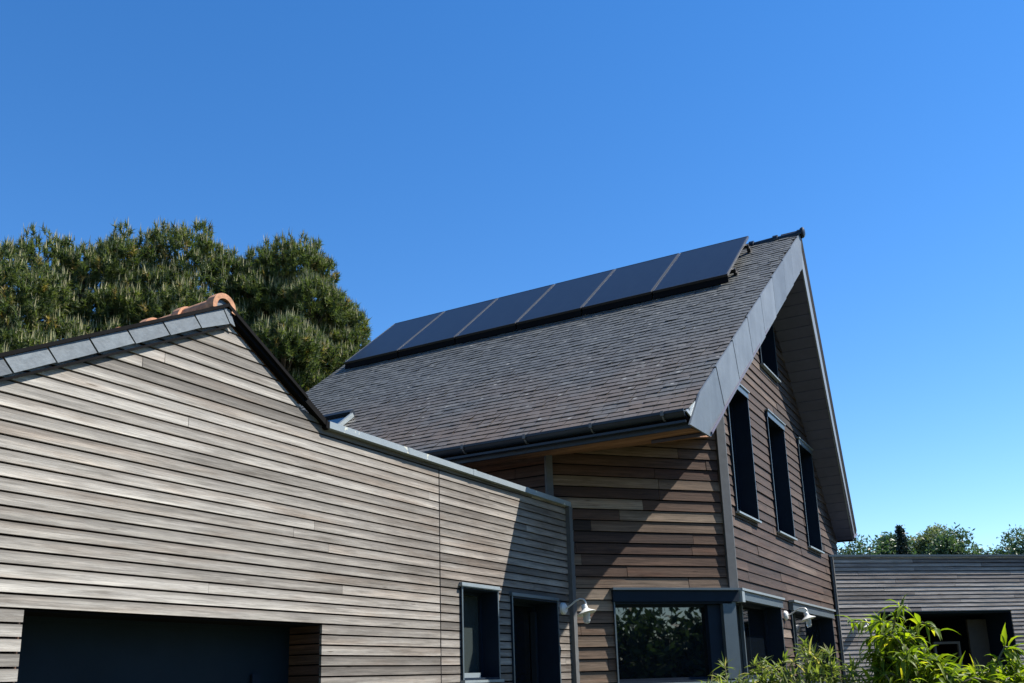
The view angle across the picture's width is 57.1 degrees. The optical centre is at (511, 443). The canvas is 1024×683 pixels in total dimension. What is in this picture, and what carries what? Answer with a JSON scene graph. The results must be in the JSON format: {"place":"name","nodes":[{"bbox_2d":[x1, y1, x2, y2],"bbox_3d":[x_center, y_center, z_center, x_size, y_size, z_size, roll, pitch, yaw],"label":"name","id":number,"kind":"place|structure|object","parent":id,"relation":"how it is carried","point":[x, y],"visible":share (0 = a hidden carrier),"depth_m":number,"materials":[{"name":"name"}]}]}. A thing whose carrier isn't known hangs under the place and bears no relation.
{"place":"outdoors","nodes":[
{"label":"outdoors","id":0,"kind":"place"},
{"bbox_2d":[0,293,579,682],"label":"garage wing","id":1,"kind":"structure","parent":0,"point":[193,494],"depth_m":6.30,"materials":[{"name":"grey wood"}]},
{"bbox_2d":[15,616,289,682],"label":"garage door","id":2,"kind":"structure","parent":1,"relation":"in","point":[53,649],"depth_m":5.82,"materials":[{"name":"paint"}]},
{"bbox_2d":[457,582,503,682],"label":"window","id":3,"kind":"structure","parent":1,"relation":"in","point":[479,603],"depth_m":8.80,"materials":[{"name":"glass"}]},
{"bbox_2d":[507,592,561,682],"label":"entrance door","id":4,"kind":"structure","parent":1,"relation":"in","point":[535,635],"depth_m":9.83,"materials":[{"name":"metal"}]},
{"bbox_2d":[560,598,595,623],"bbox_3d":[0.704,1.775,9.955,0.383,0.272,0.211,-9,-16,28],"label":"wall lamp","id":5,"kind":"object","parent":1,"relation":"attached to","point":[585,612],"visible":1,"depth_m":9.92,"materials":[{"name":"white metal"}]},
{"bbox_2d":[0,0,1023,554],"label":"sky","id":6,"kind":"structure","parent":0,"point":[446,155],"materials":[{"name":"blue"}]},
{"bbox_2d":[298,227,856,682],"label":"gabled house","id":7,"kind":"structure","parent":0,"point":[682,453],"depth_m":11.51,"materials":[{"name":"wood"}]},
{"bbox_2d":[323,409,354,424],"bbox_3d":[-2.701,-0.183,13.117,0.723,0.685,0.836,-9,-16,28],"label":"roof window","id":8,"kind":"structure","parent":7,"relation":"in","point":[342,417],"depth_m":13.32,"materials":[{"name":"metal"}]},
{"bbox_2d":[344,311,443,368],"bbox_3d":[-2.086,-1.872,16.937,1.140,1.331,1.518,-9,-16,28],"label":"solar panel","id":9,"kind":"object","parent":7,"relation":"on","point":[388,343],"visible":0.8,"depth_m":16.69,"materials":[{"name":"glass"}]},
{"bbox_2d":[398,298,496,356],"bbox_3d":[-1.091,-2.035,16.407,1.140,1.331,1.518,-9,-16,28],"label":"solar panel","id":10,"kind":"object","parent":7,"relation":"on","point":[444,328],"visible":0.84,"depth_m":16.15,"materials":[{"name":"glass"}]},
{"bbox_2d":[455,284,553,343],"bbox_3d":[-0.095,-2.198,15.876,1.140,1.331,1.518,-9,-16,28],"label":"solar panel","id":11,"kind":"object","parent":7,"relation":"on","point":[501,315],"visible":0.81,"depth_m":15.62,"materials":[{"name":"glass"}]},
{"bbox_2d":[516,269,614,329],"bbox_3d":[0.900,-2.361,15.346,1.140,1.331,1.518,-9,-16,28],"label":"solar panel","id":12,"kind":"object","parent":7,"relation":"on","point":[568,299],"visible":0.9,"depth_m":15.09,"materials":[{"name":"glass"}]},
{"bbox_2d":[582,253,678,314],"bbox_3d":[1.896,-2.524,14.816,1.140,1.331,1.518,-9,-16,28],"label":"solar panel","id":13,"kind":"object","parent":7,"relation":"on","point":[629,285],"visible":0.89,"depth_m":14.55,"materials":[{"name":"glass"}]},
{"bbox_2d":[610,587,741,682],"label":"corner window","id":14,"kind":"structure","parent":7,"relation":"in","point":[662,635],"depth_m":10.64,"materials":[{"name":"glass"}]},
{"bbox_2d":[652,236,751,298],"bbox_3d":[2.917,-2.691,14.272,1.198,1.331,1.518,-9,-16,28],"label":"solar panel","id":15,"kind":"object","parent":7,"relation":"on","point":[701,267],"visible":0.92,"depth_m":14.02,"materials":[{"name":"glass"}]},
{"bbox_2d":[715,384,761,523],"bbox_3d":[2.856,0.093,12.139,0.298,1.794,1.054,-9,-16,28],"label":"window","id":16,"kind":"structure","parent":7,"relation":"in","point":[738,417],"depth_m":12.52,"materials":[{"name":"glass"}]},
{"bbox_2d":[736,588,787,681],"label":"window","id":17,"kind":"structure","parent":7,"relation":"in","point":[759,614],"depth_m":12.21,"materials":[{"name":"glass"}]},
{"bbox_2d":[758,324,780,382],"bbox_3d":[3.780,-1.540,14.374,0.298,1.062,1.046,-9,-16,28],"label":"window","id":18,"kind":"structure","parent":7,"relation":"in","point":[767,350],"depth_m":14.76,"materials":[{"name":"glass"}]},
{"bbox_2d":[765,409,797,540],"bbox_3d":[3.843,0.496,13.868,0.298,1.794,1.071,-9,-16,28],"label":"window","id":19,"kind":"structure","parent":7,"relation":"in","point":[780,483],"depth_m":14.23,"materials":[{"name":"glass"}]},
{"bbox_2d":[784,607,815,626],"bbox_3d":[3.911,2.363,12.774,0.407,0.272,0.211,-9,-16,28],"label":"wall lamp","id":20,"kind":"object","parent":7,"relation":"attached to","point":[807,618],"visible":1,"depth_m":12.72,"materials":[{"name":"white metal"}]},
{"bbox_2d":[796,437,824,553],"bbox_3d":[4.808,0.890,15.557,0.298,1.794,1.063,-9,-16,28],"label":"window","id":21,"kind":"structure","parent":7,"relation":"in","point":[813,535],"depth_m":15.91,"materials":[{"name":"glass"}]},
{"bbox_2d":[788,600,839,682],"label":"window","id":22,"kind":"structure","parent":7,"relation":"in","point":[822,629],"depth_m":14.90,"materials":[{"name":"glass"}]},
{"bbox_2d":[828,554,1023,682],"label":"flat roofed wing","id":23,"kind":"structure","parent":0,"point":[976,601],"depth_m":16.70,"materials":[{"name":"grey wood"}]},
{"bbox_2d":[854,619,869,634],"bbox_3d":[5.942,3.100,15.892,0.212,0.272,0.390,1,-14,-13],"label":"wall lamp","id":24,"kind":"object","parent":23,"relation":"attached to","point":[865,626],"visible":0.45,"depth_m":15.81,"materials":[{"name":"white metal"}]},
{"label":"ground","id":25,"kind":"structure","parent":0,"visible":0},
{"bbox_2d":[0,222,146,352],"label":"pine tree","id":26,"kind":"object","parent":25,"relation":"on","point":[55,299],"visible":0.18,"depth_m":20.28,"materials":[{"name":"green plant"}]},
{"bbox_2d":[77,216,277,332],"bbox_3d":[-7.785,0.599,21.485,5.100,12.844,6.209,-9,-16,28],"label":"pine tree","id":27,"kind":"object","parent":25,"relation":"on","point":[151,291],"visible":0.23,"depth_m":21.97,"materials":[{"name":"green plant"}]},
{"bbox_2d":[213,227,372,391],"bbox_3d":[-5.290,0.757,22.449,4.152,12.860,4.621,-9,-16,28],"label":"pine tree","id":28,"kind":"object","parent":25,"relation":"on","point":[307,341],"visible":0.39,"depth_m":22.63,"materials":[{"name":"green plant"}]},
{"bbox_2d":[699,635,871,682],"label":"shrub","id":29,"kind":"object","parent":25,"relation":"on","point":[817,672],"visible":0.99,"depth_m":4.42,"materials":[{"name":"green plant"}]},
{"bbox_2d":[837,532,916,554],"bbox_3d":[14.752,7.271,39.179,4.876,7.179,6.231,10,-18,-40],"label":"garden tree","id":30,"kind":"object","parent":25,"relation":"on","point":[880,549],"visible":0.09,"depth_m":38.32,"materials":[{"name":"green plant"}]},
{"bbox_2d":[872,532,897,554],"bbox_3d":[15.925,7.221,39.157,3.182,7.197,3.242,-9,-16,28],"label":"garden tree","id":31,"kind":"object","parent":25,"relation":"on","point":[892,536],"visible":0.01,"depth_m":39.46,"materials":[{"name":"green plant"}]},
{"bbox_2d":[893,525,911,553],"bbox_3d":[15.471,6.619,36.543,1.679,7.114,1.602,-9,-16,28],"label":"cypress","id":32,"kind":"object","parent":25,"relation":"on","point":[902,540],"visible":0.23,"depth_m":37.14,"materials":[{"name":"green plant"}]},
{"bbox_2d":[907,523,949,553],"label":"garden tree","id":33,"kind":"object","parent":25,"relation":"on","point":[924,539],"visible":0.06,"depth_m":40.65,"materials":[{"name":"green plant"}]},
{"bbox_2d":[835,594,1023,682],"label":"peach tree","id":34,"kind":"object","parent":25,"relation":"on","point":[895,655],"visible":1,"depth_m":4.10,"materials":[{"name":"green plant"}]},
{"bbox_2d":[925,522,984,553],"bbox_3d":[17.637,6.547,36.488,4.170,7.106,3.071,-12,-18,36],"label":"garden tree","id":35,"kind":"object","parent":25,"relation":"on","point":[953,542],"visible":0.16,"depth_m":36.98,"materials":[{"name":"green plant"}]},
{"bbox_2d":[918,531,1023,553],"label":"garden tree","id":36,"kind":"object","parent":25,"relation":"on","point":[983,550],"visible":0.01,"depth_m":39.92,"materials":[{"name":"green plant"}]},
{"bbox_2d":[990,524,1023,553],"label":"garden tree","id":37,"kind":"object","parent":25,"relation":"on","point":[1013,548],"visible":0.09,"depth_m":36.12,"materials":[{"name":"green plant"}]}
]}

